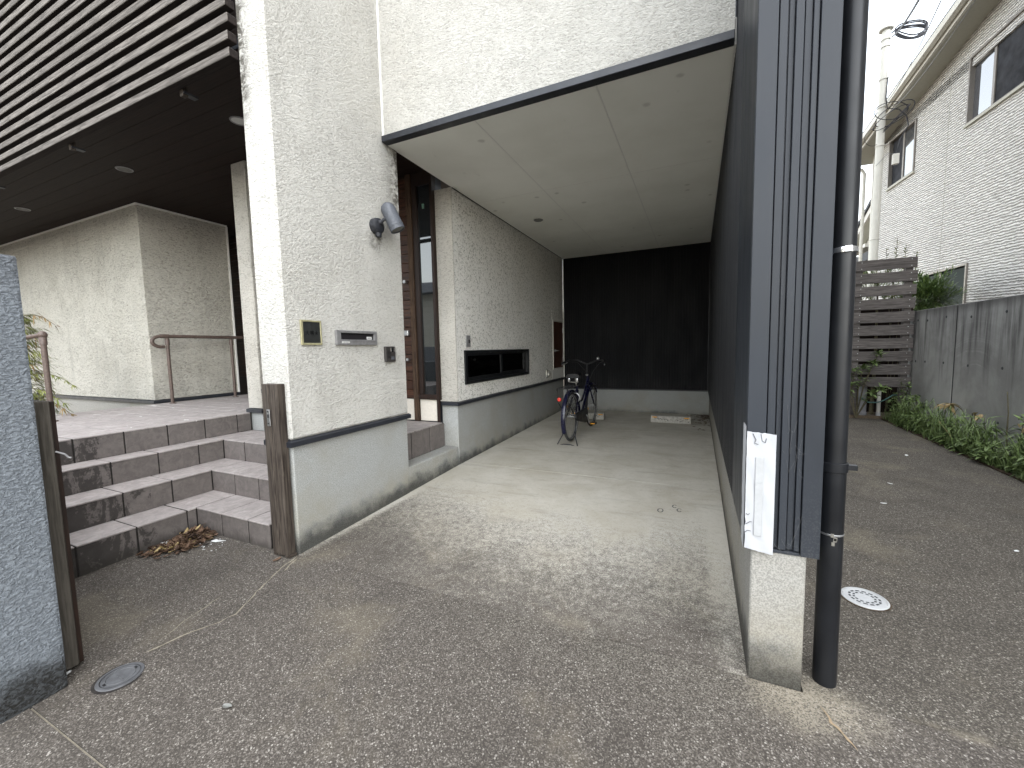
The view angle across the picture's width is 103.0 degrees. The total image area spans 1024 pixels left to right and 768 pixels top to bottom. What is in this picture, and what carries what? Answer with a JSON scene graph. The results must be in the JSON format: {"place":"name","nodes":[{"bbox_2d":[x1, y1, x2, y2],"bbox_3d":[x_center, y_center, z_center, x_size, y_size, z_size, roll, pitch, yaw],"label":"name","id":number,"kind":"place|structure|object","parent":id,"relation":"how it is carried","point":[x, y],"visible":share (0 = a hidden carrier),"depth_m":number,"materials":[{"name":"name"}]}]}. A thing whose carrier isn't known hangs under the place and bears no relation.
{"place":"outdoors","nodes":[
{"label":"outdoors","id":0,"kind":"place"},
{"bbox_2d":[23,311,77,415],"bbox_3d":[-5.125,-0.006,4.450,1.292,1.626,0.751,-2,5,-8],"label":"plant","id":1,"kind":"object","parent":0,"point":[35,373],"visible":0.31,"depth_m":4.44,"materials":[{"name":"green plant"}]},
{"bbox_2d":[0,533,1023,767],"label":"driveway apron","id":2,"kind":"object","parent":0,"point":[296,661],"visible":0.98,"depth_m":1.58,"materials":[{"name":"grey asphalt"}]},
{"bbox_2d":[0,254,67,723],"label":"gate pier","id":3,"kind":"structure","parent":2,"relation":"on","point":[33,672],"depth_m":1.56,"materials":[{"name":"grey paint"}]},
{"bbox_2d":[34,400,83,670],"bbox_3d":[-1.970,0.650,1.754,0.183,1.165,0.102,1,5,24],"label":"gate post","id":4,"kind":"object","parent":3,"relation":"attached to","point":[47,432],"visible":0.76,"depth_m":1.73,"materials":[{"name":"wood"}]},
{"bbox_2d":[90,662,144,693],"bbox_3d":[-1.660,1.239,1.726,0.178,0.008,0.178,1,5,24],"label":"inspection lid","id":5,"kind":"object","parent":2,"relation":"on","point":[118,678],"visible":1,"depth_m":1.71,"materials":[{"name":"grey plastic"}]},
{"bbox_2d":[136,524,217,558],"bbox_3d":[-2.320,1.097,2.850,0.346,0.096,0.425,1,5,24],"label":"leaf pile","id":6,"kind":"object","parent":2,"relation":"on","point":[187,539],"visible":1,"depth_m":2.86,"materials":[{"name":"brown plant"}]},
{"bbox_2d":[222,703,231,707],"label":"fallen leaf","id":7,"kind":"object","parent":2,"relation":"on","point":[226,705],"visible":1,"depth_m":1.56,"materials":[{"name":"white plant"}]},
{"bbox_2d":[299,409,749,677],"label":"carport floor","id":8,"kind":"structure","parent":0,"point":[611,526],"depth_m":2.80,"materials":[{"name":"concrete"}]},
{"bbox_2d":[556,357,605,445],"bbox_3d":[0.987,0.182,5.784,0.636,1.103,1.771,1,6,25],"label":"bicycle","id":9,"kind":"object","parent":8,"relation":"on","point":[580,415],"visible":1,"depth_m":5.46,"materials":[{"name":"metal"}]},
{"bbox_2d":[570,411,604,419],"bbox_3d":[1.289,0.535,6.961,0.586,0.105,0.118,1,5,24],"label":"parking stop","id":10,"kind":"object","parent":8,"relation":"on","point":[600,415],"visible":0.38,"depth_m":6.84,"materials":[{"name":"concrete"}]},
{"bbox_2d":[651,415,690,423],"bbox_3d":[2.498,0.555,6.413,0.586,0.105,0.118,1,5,24],"label":"parking stop","id":11,"kind":"object","parent":8,"relation":"on","point":[671,419],"visible":1,"depth_m":6.36,"materials":[{"name":"concrete"}]},
{"bbox_2d":[686,414,708,426],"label":"leaf litter","id":12,"kind":"object","parent":8,"relation":"on","point":[700,419],"visible":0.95,"depth_m":6.54,"materials":[{"name":"brown plant"}]},
{"bbox_2d":[707,390,889,416],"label":"back yard","id":13,"kind":"structure","parent":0,"point":[874,413],"depth_m":6.60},
{"bbox_2d":[858,387,866,414],"bbox_3d":[5.622,0.257,6.531,0.120,0.590,0.120,1,5,24],"label":"pipe","id":14,"kind":"object","parent":13,"relation":"on","point":[863,411],"visible":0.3,"depth_m":6.50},
{"bbox_2d":[849,415,882,418],"bbox_3d":[4.686,0.501,6.690,2.170,0.067,0.065,1,5,24],"label":"timber edging","id":15,"kind":"object","parent":13,"relation":"on","point":[867,416],"visible":0.22,"depth_m":6.30,"materials":[{"name":"brown wood"}]},
{"bbox_2d":[876,391,880,415],"bbox_3d":[5.809,0.260,6.447,0.057,0.590,0.058,1,5,24],"label":"pipe","id":16,"kind":"object","parent":13,"relation":"on","point":[878,405],"visible":0.53,"depth_m":6.44,"materials":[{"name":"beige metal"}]},
{"bbox_2d":[856,308,912,411],"bbox_3d":[5.226,-0.392,7.124,2.630,1.860,0.060,1,5,24],"label":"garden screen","id":17,"kind":"object","parent":13,"relation":"on","point":[883,396],"depth_m":6.72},
{"bbox_2d":[861,268,915,413],"bbox_3d":[5.810,-0.684,6.556,1.090,2.514,0.619,1,5,24],"label":"evergreen bush","id":18,"kind":"object","parent":13,"relation":"on","point":[871,406],"visible":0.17,"depth_m":6.52,"materials":[{"name":"green plant"}]},
{"bbox_2d":[864,19,927,299],"bbox_3d":[6.892,-2.974,7.473,0.795,6.875,0.262,1,5,24],"label":"service pole","id":19,"kind":"object","parent":13,"relation":"on","point":[885,30],"visible":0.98,"depth_m":7.34,"materials":[{"name":"beige metal"}]},
{"bbox_2d":[891,0,919,37],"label":"overhead wire","id":20,"kind":"object","parent":19,"relation":"attached to","point":[912,10],"visible":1,"depth_m":4.18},
{"bbox_2d":[887,0,941,101],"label":"overhead wire","id":21,"kind":"object","parent":19,"relation":"attached to","point":[919,45],"visible":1,"depth_m":4.33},
{"bbox_2d":[890,0,975,111],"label":"overhead wire","id":22,"kind":"object","parent":19,"relation":"attached to","point":[937,54],"visible":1,"depth_m":4.69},
{"bbox_2d":[884,237,920,412],"bbox_3d":[6.091,-0.908,6.442,0.472,2.768,0.154,2,6,31],"label":"shrub","id":23,"kind":"object","parent":13,"relation":"on","point":[898,322],"visible":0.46,"depth_m":6.46,"materials":[{"name":"green plant"}]},
{"bbox_2d":[801,418,1023,751],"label":"driveway","id":24,"kind":"structure","parent":0,"point":[933,557],"depth_m":2.10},
{"bbox_2d":[841,587,891,611],"bbox_3d":[1.781,1.083,2.056,0.206,0.010,0.206,1,5,24],"label":"drain cover","id":25,"kind":"object","parent":24,"relation":"on","point":[864,598],"visible":0.97,"depth_m":2.04,"materials":[{"name":"white plastic"}]},
{"bbox_2d":[850,349,890,417],"bbox_3d":[5.362,0.002,6.168,0.595,1.076,0.424,1,5,24],"label":"shrub","id":26,"kind":"object","parent":24,"relation":"on","point":[873,391],"visible":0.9,"depth_m":6.18,"materials":[{"name":"green plant"}]},
{"bbox_2d":[849,256,917,414],"bbox_3d":[4.876,-0.661,6.644,2.520,2.491,0.104,1,5,24],"label":"board fence","id":27,"kind":"object","parent":24,"relation":"on","point":[905,303],"visible":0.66,"depth_m":6.20,"materials":[{"name":"wood"}]},
{"bbox_2d":[861,395,895,402],"bbox_3d":[5.768,0.232,6.397,0.487,0.143,0.026,1,5,26],"label":"garden hose","id":28,"kind":"object","parent":27,"relation":"hanging from","point":[879,401],"visible":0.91,"depth_m":6.39,"materials":[{"name":"teal rubber"}]},
{"bbox_2d":[881,417,1023,482],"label":"planting strip","id":29,"kind":"object","parent":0,"point":[986,464],"depth_m":4.19,"materials":[{"name":"soil"}]},
{"bbox_2d":[886,381,913,414],"bbox_3d":[5.672,0.248,5.961,0.231,0.665,0.279,-5,6,-34],"label":"shrub","id":30,"kind":"object","parent":29,"relation":"on","point":[901,399],"visible":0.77,"depth_m":5.94,"materials":[{"name":"green plant"}]},
{"bbox_2d":[898,394,928,419],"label":"weed","id":31,"kind":"object","parent":29,"relation":"on","point":[917,401],"visible":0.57,"depth_m":5.63,"materials":[{"name":"green plant"}]},
{"bbox_2d":[911,415,940,432],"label":"weed","id":32,"kind":"object","parent":29,"relation":"on","point":[919,423],"visible":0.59,"depth_m":5.14,"materials":[{"name":"green plant"}]},
{"bbox_2d":[931,417,967,445],"bbox_3d":[5.125,0.579,4.680,0.459,0.384,0.325,-3,5,-15],"label":"weed","id":33,"kind":"object","parent":29,"relation":"on","point":[952,431],"visible":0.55,"depth_m":4.67,"materials":[{"name":"green plant"}]},
{"bbox_2d":[935,402,964,420],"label":"yellowed plant","id":34,"kind":"object","parent":29,"relation":"on","point":[947,405],"visible":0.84,"depth_m":4.97,"materials":[{"name":"yellow plant"}]},
{"bbox_2d":[880,392,1023,480],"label":"grass tufts","id":35,"kind":"object","parent":29,"relation":"on","point":[968,426],"visible":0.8,"depth_m":4.47,"materials":[{"name":"green plant"}]},
{"bbox_2d":[972,412,982,433],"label":"yellowed plant","id":36,"kind":"object","parent":29,"relation":"on","point":[979,415],"visible":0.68,"depth_m":4.50,"materials":[{"name":"yellow plant"}]},
{"bbox_2d":[966,446,999,464],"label":"weed","id":37,"kind":"object","parent":29,"relation":"on","point":[979,456],"visible":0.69,"depth_m":4.02,"materials":[{"name":"green plant"}]},
{"bbox_2d":[957,416,1009,451],"bbox_3d":[4.962,0.569,4.298,0.494,0.494,0.373,-3,5,-20],"label":"weed","id":38,"kind":"object","parent":29,"relation":"on","point":[992,431],"visible":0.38,"depth_m":4.25,"materials":[{"name":"green plant"}]},
{"bbox_2d":[1006,392,1008,449],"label":"dry stalk","id":39,"kind":"object","parent":29,"relation":"on","point":[1007,419],"visible":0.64,"depth_m":4.02,"materials":[{"name":"brown plant"}]},
{"bbox_2d":[997,414,1023,462],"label":"weed","id":40,"kind":"object","parent":29,"relation":"on","point":[1022,440],"visible":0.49,"depth_m":3.81,"materials":[{"name":"green plant"}]},
{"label":"ground","id":41,"kind":"structure","parent":0,"visible":0},
{"bbox_2d":[56,394,458,578],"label":"entrance steps","id":42,"kind":"structure","parent":41,"relation":"on","point":[137,479],"depth_m":3.25,"materials":[{"name":"tile"}]},
{"bbox_2d":[26,331,58,421],"bbox_3d":[-5.404,0.182,3.865,2.038,1.321,0.084,-1,5,-2],"label":"handrail","id":43,"kind":"object","parent":42,"relation":"on","point":[41,336],"visible":0.78,"depth_m":3.86,"materials":[{"name":"metal"}]},
{"bbox_2d":[150,334,242,403],"bbox_3d":[-4.201,-0.222,5.527,0.079,0.884,1.120,1,5,24],"label":"handrail","id":44,"kind":"object","parent":42,"relation":"on","point":[167,340],"visible":1,"depth_m":5.21,"materials":[{"name":"metal"}]},
{"bbox_2d":[0,0,843,691],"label":"house","id":45,"kind":"structure","parent":41,"relation":"on","point":[664,170],"depth_m":3.20,"materials":[{"name":"white paint"}]},
{"bbox_2d":[14,207,30,210],"bbox_3d":[-6.202,-2.214,5.157,0.141,0.006,0.141,1,5,24],"label":"downlight","id":46,"kind":"object","parent":45,"relation":"attached to","point":[21,209],"visible":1,"depth_m":5.16,"materials":[{"name":"metal"}]},
{"bbox_2d":[115,166,133,172],"bbox_3d":[-3.934,-2.177,4.130,0.141,0.006,0.141,1,5,24],"label":"downlight","id":47,"kind":"object","parent":45,"relation":"attached to","point":[124,169],"visible":1,"depth_m":4.13,"materials":[{"name":"metal"}]},
{"bbox_2d":[229,116,243,125],"bbox_3d":[-2.225,-2.145,3.323,0.141,0.006,0.141,1,5,24],"label":"downlight","id":48,"kind":"object","parent":45,"relation":"attached to","point":[237,120],"visible":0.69,"depth_m":3.31,"materials":[{"name":"metal"}]},
{"bbox_2d":[228,236,247,391],"bbox_3d":[-3.651,-1.107,6.261,1.950,2.490,0.060,1,5,24],"label":"entrance door","id":49,"kind":"structure","parent":45,"relation":"in","point":[232,240],"depth_m":6.58,"materials":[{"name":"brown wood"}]},
{"bbox_2d":[261,383,296,557],"bbox_3d":[-1.513,0.560,2.632,0.168,1.125,0.068,1,5,24],"label":"gate post","id":50,"kind":"object","parent":45,"relation":"attached to","point":[277,454],"visible":1,"depth_m":2.61,"materials":[{"name":"wood"}]},
{"bbox_2d":[299,320,322,344],"bbox_3d":[-1.341,-0.343,2.718,0.013,0.164,0.160,1,5,24],"label":"nameplate","id":51,"kind":"object","parent":45,"relation":"attached to","point":[310,332],"visible":1,"depth_m":2.71,"materials":[{"name":"gold metal"}]},
{"bbox_2d":[335,330,376,344],"bbox_3d":[-1.170,-0.349,3.080,0.025,0.106,0.403,1,5,24],"label":"letterbox","id":52,"kind":"object","parent":45,"relation":"attached to","point":[345,337],"visible":1,"depth_m":3.06,"materials":[{"name":"metal"}]},
{"bbox_2d":[369,202,404,237],"bbox_3d":[-0.989,-1.304,3.233,0.262,0.270,0.128,-1,5,0],"label":"spotlight","id":53,"kind":"object","parent":45,"relation":"attached to","point":[392,218],"visible":1,"depth_m":3.19,"materials":[{"name":"grey paint"}]},
{"bbox_2d":[384,346,395,361],"bbox_3d":[-1.021,-0.250,3.408,0.028,0.128,0.120,1,5,24],"label":"intercom","id":54,"kind":"object","parent":45,"relation":"attached to","point":[389,353],"visible":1,"depth_m":3.39,"materials":[{"name":"black plastic"}]},
{"bbox_2d":[397,177,413,397],"bbox_3d":[-1.649,-1.053,4.750,1.145,2.430,0.113,1,5,24],"label":"entrance door","id":55,"kind":"structure","parent":45,"relation":"in","point":[401,181],"depth_m":4.53,"materials":[{"name":"brown wood"}]},
{"bbox_2d":[410,171,441,421],"bbox_3d":[-0.931,-0.919,4.444,0.278,2.675,0.070,1,5,24],"label":"sidelight window","id":56,"kind":"structure","parent":45,"relation":"in","point":[422,183],"depth_m":4.43,"materials":[{"name":"black glass"}]},
{"bbox_2d":[466,335,470,346],"bbox_3d":[-0.491,-0.483,4.585,0.015,0.129,0.088,1,5,24],"label":"key switch","id":57,"kind":"object","parent":45,"relation":"attached to","point":[468,343],"visible":1,"depth_m":4.58,"materials":[{"name":"metal"}]},
{"bbox_2d":[464,349,528,384],"bbox_3d":[-0.185,-0.265,5.409,0.132,0.383,1.895,1,5,24],"label":"low window","id":58,"kind":"structure","parent":45,"relation":"in","point":[479,365],"depth_m":5.20,"materials":[{"name":"black glass"}]},
{"bbox_2d":[546,370,550,377],"bbox_3d":[0.630,-0.189,7.024,0.053,0.160,0.146,1,5,24],"label":"outdoor socket","id":59,"kind":"object","parent":45,"relation":"attached to","point":[548,372],"visible":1,"depth_m":6.99,"materials":[{"name":"grey plastic"}]},
{"bbox_2d":[553,320,563,369],"bbox_3d":[0.876,-0.728,7.582,0.077,0.883,0.636,1,5,24],"label":"door","id":60,"kind":"structure","parent":45,"relation":"in","point":[558,328],"depth_m":7.60,"materials":[{"name":"wood"}]},
{"bbox_2d":[741,423,776,554],"bbox_3d":[0.920,0.397,1.563,0.137,0.491,0.068,10,13,67],"label":"taped sheet","id":61,"kind":"object","parent":45,"relation":"attached to","point":[759,459],"visible":1,"depth_m":1.53,"materials":[{"name":"white paper"}]},
{"bbox_2d":[812,0,868,688],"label":"downpipe","id":62,"kind":"object","parent":45,"relation":"attached to","point":[837,466],"visible":0.84,"depth_m":1.45,"materials":[{"name":"black metal"}]},
{"bbox_2d":[857,199,870,299],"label":"house","id":63,"kind":"structure","parent":41,"relation":"on","point":[866,232],"depth_m":11.70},
{"bbox_2d":[889,265,977,310],"bbox_3d":[6.747,-0.690,6.728,1.075,2.456,1.075,-3,5,-25],"label":"evergreen bush","id":64,"kind":"object","parent":41,"relation":"on","point":[927,288],"visible":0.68,"depth_m":6.46,"materials":[{"name":"green plant"}]},
{"bbox_2d":[858,0,1023,306],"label":"neighbour house","id":65,"kind":"structure","parent":41,"relation":"on","point":[952,187],"depth_m":6.72,"materials":[{"name":"white"}]},
{"bbox_2d":[885,118,917,191],"bbox_3d":[8.199,-4.768,8.531,0.115,1.045,1.065,1,5,20],"label":"window","id":66,"kind":"structure","parent":65,"relation":"in","point":[905,168],"depth_m":8.52,"materials":[{"name":"grey glass"}]},
{"bbox_2d":[916,263,968,306],"bbox_3d":[7.716,-1.426,7.319,0.115,1.230,1.410,1,5,20],"label":"window","id":67,"kind":"structure","parent":65,"relation":"in","point":[961,275],"depth_m":6.92,"materials":[{"name":"grey glass"}]},
{"bbox_2d":[963,7,1023,128],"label":"window","id":68,"kind":"structure","parent":65,"relation":"in","point":[1000,74],"depth_m":6.14,"materials":[{"name":"grey glass"}]},
{"bbox_2d":[906,294,1023,456],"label":"retaining wall","id":69,"kind":"structure","parent":41,"relation":"on","point":[968,356],"depth_m":4.77,"materials":[{"name":"concrete"}]}
]}

